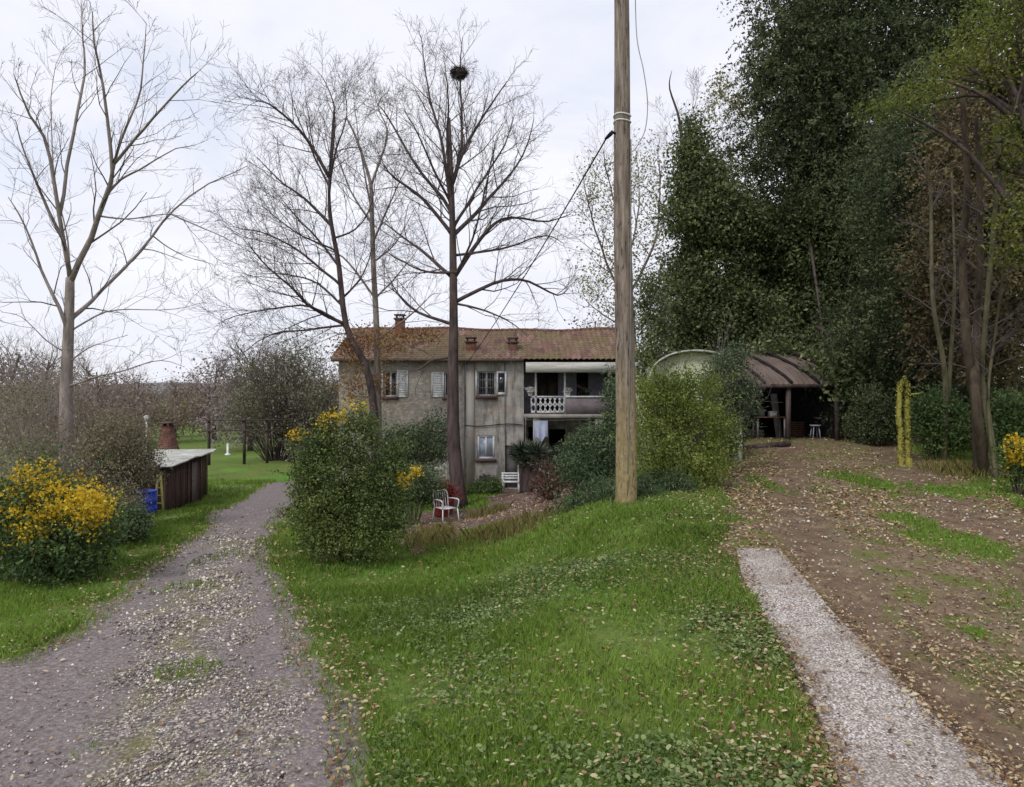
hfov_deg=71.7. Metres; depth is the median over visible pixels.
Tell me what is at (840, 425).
trestle bench
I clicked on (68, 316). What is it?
bare tree
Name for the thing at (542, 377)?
door
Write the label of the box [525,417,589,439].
clothes line
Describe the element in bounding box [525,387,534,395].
flower pot
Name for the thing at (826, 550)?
dirt driveway
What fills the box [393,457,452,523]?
flowering bush
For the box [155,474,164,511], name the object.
ladder
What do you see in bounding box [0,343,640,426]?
distant wood
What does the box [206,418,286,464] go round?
pergola
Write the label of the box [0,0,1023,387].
sky
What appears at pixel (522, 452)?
yucca plant
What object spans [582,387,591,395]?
flower pot
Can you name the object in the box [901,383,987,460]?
bush
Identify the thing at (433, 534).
rough grass
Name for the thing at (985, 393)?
slender tree
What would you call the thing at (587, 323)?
tree
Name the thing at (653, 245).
autumn tree
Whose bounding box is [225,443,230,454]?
bird bath
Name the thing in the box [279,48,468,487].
bare tree
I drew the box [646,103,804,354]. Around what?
ivied tree
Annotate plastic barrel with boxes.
[135,489,156,512]
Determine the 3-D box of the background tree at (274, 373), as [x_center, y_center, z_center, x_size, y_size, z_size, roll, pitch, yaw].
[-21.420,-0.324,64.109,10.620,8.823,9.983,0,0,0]
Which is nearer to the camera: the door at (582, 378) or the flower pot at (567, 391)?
the flower pot at (567, 391)
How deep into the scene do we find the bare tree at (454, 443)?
22.97 m
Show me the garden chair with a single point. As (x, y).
(443, 507)
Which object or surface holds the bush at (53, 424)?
on the ground at (234, 466)
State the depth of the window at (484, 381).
31.03 m
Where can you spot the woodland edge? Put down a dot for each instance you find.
(946, 45)
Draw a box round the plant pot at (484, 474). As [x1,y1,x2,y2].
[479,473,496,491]
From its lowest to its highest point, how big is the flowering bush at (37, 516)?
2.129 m
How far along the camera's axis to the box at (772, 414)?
25.45 m
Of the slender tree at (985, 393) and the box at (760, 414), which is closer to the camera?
the slender tree at (985, 393)
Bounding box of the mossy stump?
[895,376,921,466]
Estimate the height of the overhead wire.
3.055 m
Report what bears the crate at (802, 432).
on the dirt driveway
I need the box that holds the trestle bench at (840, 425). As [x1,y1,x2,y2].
[813,417,844,437]
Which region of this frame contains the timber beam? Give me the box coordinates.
[743,441,790,449]
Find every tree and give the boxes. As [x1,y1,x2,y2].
[0,0,280,479]
[0,317,86,452]
[0,327,109,437]
[31,350,166,446]
[78,359,196,443]
[137,372,216,437]
[150,343,249,439]
[166,29,438,492]
[183,323,316,450]
[229,344,317,433]
[247,332,338,433]
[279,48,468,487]
[324,7,607,508]
[554,106,679,361]
[564,290,649,359]
[645,64,770,299]
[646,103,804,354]
[671,109,944,409]
[706,0,999,332]
[796,47,1023,443]
[838,0,1023,282]
[876,136,1002,460]
[880,40,1023,410]
[909,81,1023,475]
[932,62,1023,478]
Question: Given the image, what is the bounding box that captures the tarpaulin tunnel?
[635,350,742,469]
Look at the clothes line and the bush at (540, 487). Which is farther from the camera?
the clothes line
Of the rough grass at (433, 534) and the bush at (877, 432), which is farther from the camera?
the bush at (877, 432)
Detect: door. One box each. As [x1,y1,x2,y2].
[192,461,197,503]
[505,445,516,487]
[538,373,556,411]
[577,373,587,395]
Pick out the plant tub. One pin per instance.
(452, 492)
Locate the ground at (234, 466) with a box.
[0,386,1023,786]
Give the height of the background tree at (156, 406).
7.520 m
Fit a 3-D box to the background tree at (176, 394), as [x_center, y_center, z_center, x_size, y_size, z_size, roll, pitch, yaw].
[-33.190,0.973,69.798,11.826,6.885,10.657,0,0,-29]
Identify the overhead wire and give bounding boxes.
[466,140,605,363]
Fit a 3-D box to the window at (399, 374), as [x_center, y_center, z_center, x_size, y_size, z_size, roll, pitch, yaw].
[-5.279,-0.378,31.040,1.464,1.292,0.280,0,0,0]
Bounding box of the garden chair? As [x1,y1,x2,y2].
[432,489,459,520]
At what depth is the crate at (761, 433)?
27.20 m
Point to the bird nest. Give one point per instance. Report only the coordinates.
(464, 75)
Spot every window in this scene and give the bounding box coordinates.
[381,370,407,399]
[432,372,446,399]
[475,371,505,398]
[475,435,496,461]
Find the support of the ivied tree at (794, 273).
on the ground at (234, 466)
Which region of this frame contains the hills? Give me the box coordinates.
[74,382,225,402]
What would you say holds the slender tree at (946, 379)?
on the ground at (234, 466)
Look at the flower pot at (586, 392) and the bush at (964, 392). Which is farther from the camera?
the flower pot at (586, 392)
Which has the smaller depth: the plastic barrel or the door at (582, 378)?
the plastic barrel
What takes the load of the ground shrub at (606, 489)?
on the ground at (234, 466)
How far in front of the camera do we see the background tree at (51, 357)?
61.64 m
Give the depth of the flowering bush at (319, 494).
11.71 m
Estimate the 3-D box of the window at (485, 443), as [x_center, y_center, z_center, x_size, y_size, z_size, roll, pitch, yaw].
[-1.137,2.407,31.000,0.918,1.163,0.200,0,0,0]
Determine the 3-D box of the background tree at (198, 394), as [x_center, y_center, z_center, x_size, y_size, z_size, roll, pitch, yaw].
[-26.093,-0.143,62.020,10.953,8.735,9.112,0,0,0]
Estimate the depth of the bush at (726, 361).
17.03 m
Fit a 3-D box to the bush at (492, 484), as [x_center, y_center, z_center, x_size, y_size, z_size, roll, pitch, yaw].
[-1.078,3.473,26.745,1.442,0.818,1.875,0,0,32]
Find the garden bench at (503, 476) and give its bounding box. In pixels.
[501,472,518,491]
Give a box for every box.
[757,409,764,416]
[767,411,776,416]
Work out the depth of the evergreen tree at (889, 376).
23.43 m
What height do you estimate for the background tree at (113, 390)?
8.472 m
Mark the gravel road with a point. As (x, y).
(96, 658)
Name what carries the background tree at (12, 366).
on the ground at (234, 466)
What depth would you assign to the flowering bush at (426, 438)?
25.40 m
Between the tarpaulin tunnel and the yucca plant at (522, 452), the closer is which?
the tarpaulin tunnel
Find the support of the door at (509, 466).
in the farmhouse
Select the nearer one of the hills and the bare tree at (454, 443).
the bare tree at (454, 443)
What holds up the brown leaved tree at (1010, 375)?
on the ground at (234, 466)
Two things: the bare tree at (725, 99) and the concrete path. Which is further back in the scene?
the bare tree at (725, 99)
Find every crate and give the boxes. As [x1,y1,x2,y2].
[745,429,763,438]
[791,421,804,428]
[791,429,805,437]
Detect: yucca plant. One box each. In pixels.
[507,436,552,493]
[543,443,567,486]
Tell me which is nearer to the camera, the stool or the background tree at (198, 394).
the stool
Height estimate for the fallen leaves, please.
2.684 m
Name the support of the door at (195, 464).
in the hut
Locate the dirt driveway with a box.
[718,429,1023,786]
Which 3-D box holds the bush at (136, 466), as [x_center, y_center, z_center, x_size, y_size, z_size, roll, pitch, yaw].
[-8.514,1.305,14.874,2.637,3.364,3.082,0,0,0]
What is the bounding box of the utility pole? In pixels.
[604,0,636,505]
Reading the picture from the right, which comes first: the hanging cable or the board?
the board
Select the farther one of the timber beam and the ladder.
the timber beam
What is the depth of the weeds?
5.52 m
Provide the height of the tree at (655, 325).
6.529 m
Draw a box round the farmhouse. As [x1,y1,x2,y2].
[330,314,641,490]
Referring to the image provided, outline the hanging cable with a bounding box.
[631,0,647,152]
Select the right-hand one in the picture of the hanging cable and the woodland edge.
the woodland edge
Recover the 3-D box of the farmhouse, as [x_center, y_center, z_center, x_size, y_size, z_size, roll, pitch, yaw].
[-1.102,0.448,34.200,13.551,8.380,9.040,0,0,0]
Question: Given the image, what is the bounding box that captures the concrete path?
[736,548,1011,786]
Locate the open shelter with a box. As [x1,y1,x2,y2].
[658,349,845,440]
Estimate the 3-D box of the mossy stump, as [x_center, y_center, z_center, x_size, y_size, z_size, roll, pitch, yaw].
[10.060,0.795,18.000,0.648,2.498,0.248,0,0,0]
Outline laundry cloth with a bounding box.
[534,420,547,441]
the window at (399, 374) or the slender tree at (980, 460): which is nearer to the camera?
the slender tree at (980, 460)
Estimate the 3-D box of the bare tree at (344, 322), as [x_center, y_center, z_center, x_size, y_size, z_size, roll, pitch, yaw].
[-7.165,-5.173,25.850,9.505,18.110,6.882,0,0,0]
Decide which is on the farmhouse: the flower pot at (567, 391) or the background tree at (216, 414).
the flower pot at (567, 391)
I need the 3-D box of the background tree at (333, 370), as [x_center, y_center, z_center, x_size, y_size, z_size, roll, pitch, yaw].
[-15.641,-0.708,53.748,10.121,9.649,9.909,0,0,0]
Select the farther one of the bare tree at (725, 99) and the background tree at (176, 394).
the background tree at (176, 394)
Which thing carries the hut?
on the ground at (234, 466)
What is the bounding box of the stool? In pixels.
[809,425,820,438]
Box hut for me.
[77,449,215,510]
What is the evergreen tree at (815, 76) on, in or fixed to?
on the ground at (234, 466)
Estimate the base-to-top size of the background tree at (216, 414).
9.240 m
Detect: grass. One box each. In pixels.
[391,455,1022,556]
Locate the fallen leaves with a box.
[0,436,1023,786]
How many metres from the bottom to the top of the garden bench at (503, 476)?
0.800 m
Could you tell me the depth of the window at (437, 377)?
30.97 m
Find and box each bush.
[0,294,191,523]
[0,443,141,589]
[52,380,185,534]
[96,497,159,546]
[188,304,341,463]
[267,389,420,566]
[365,406,473,497]
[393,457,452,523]
[465,475,504,495]
[519,444,574,502]
[540,358,615,496]
[601,340,754,490]
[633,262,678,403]
[676,304,774,469]
[837,378,914,444]
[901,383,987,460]
[931,379,1000,452]
[962,387,1023,467]
[987,432,1023,496]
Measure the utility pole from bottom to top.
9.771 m
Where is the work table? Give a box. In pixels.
[751,416,784,438]
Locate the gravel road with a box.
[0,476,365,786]
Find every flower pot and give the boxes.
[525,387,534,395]
[563,387,572,395]
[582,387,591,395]
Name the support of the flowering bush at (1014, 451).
on the ground at (234, 466)
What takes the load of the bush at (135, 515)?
on the ground at (234, 466)
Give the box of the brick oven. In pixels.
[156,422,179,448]
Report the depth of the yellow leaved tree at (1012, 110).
14.18 m
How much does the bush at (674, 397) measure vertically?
3.126 m
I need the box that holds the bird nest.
[449,63,469,81]
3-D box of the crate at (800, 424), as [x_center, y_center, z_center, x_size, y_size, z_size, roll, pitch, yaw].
[10.860,1.207,27.000,0.440,0.298,0.400,0,0,0]
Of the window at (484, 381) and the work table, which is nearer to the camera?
the work table
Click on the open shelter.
(789, 386)
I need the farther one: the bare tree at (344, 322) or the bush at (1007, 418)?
the bare tree at (344, 322)
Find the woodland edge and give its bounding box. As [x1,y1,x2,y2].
[747,0,1023,422]
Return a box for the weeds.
[0,490,1014,786]
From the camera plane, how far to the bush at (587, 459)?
16.62 m
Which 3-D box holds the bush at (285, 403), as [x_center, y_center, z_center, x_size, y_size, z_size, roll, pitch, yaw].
[-11.901,-0.240,39.249,13.631,10.207,8.001,0,0,28]
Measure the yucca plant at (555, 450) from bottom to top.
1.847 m
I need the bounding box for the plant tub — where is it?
[433,478,464,517]
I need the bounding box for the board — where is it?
[770,394,782,438]
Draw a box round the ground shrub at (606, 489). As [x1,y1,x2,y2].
[548,461,707,515]
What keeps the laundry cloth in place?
hanging from the clothes line

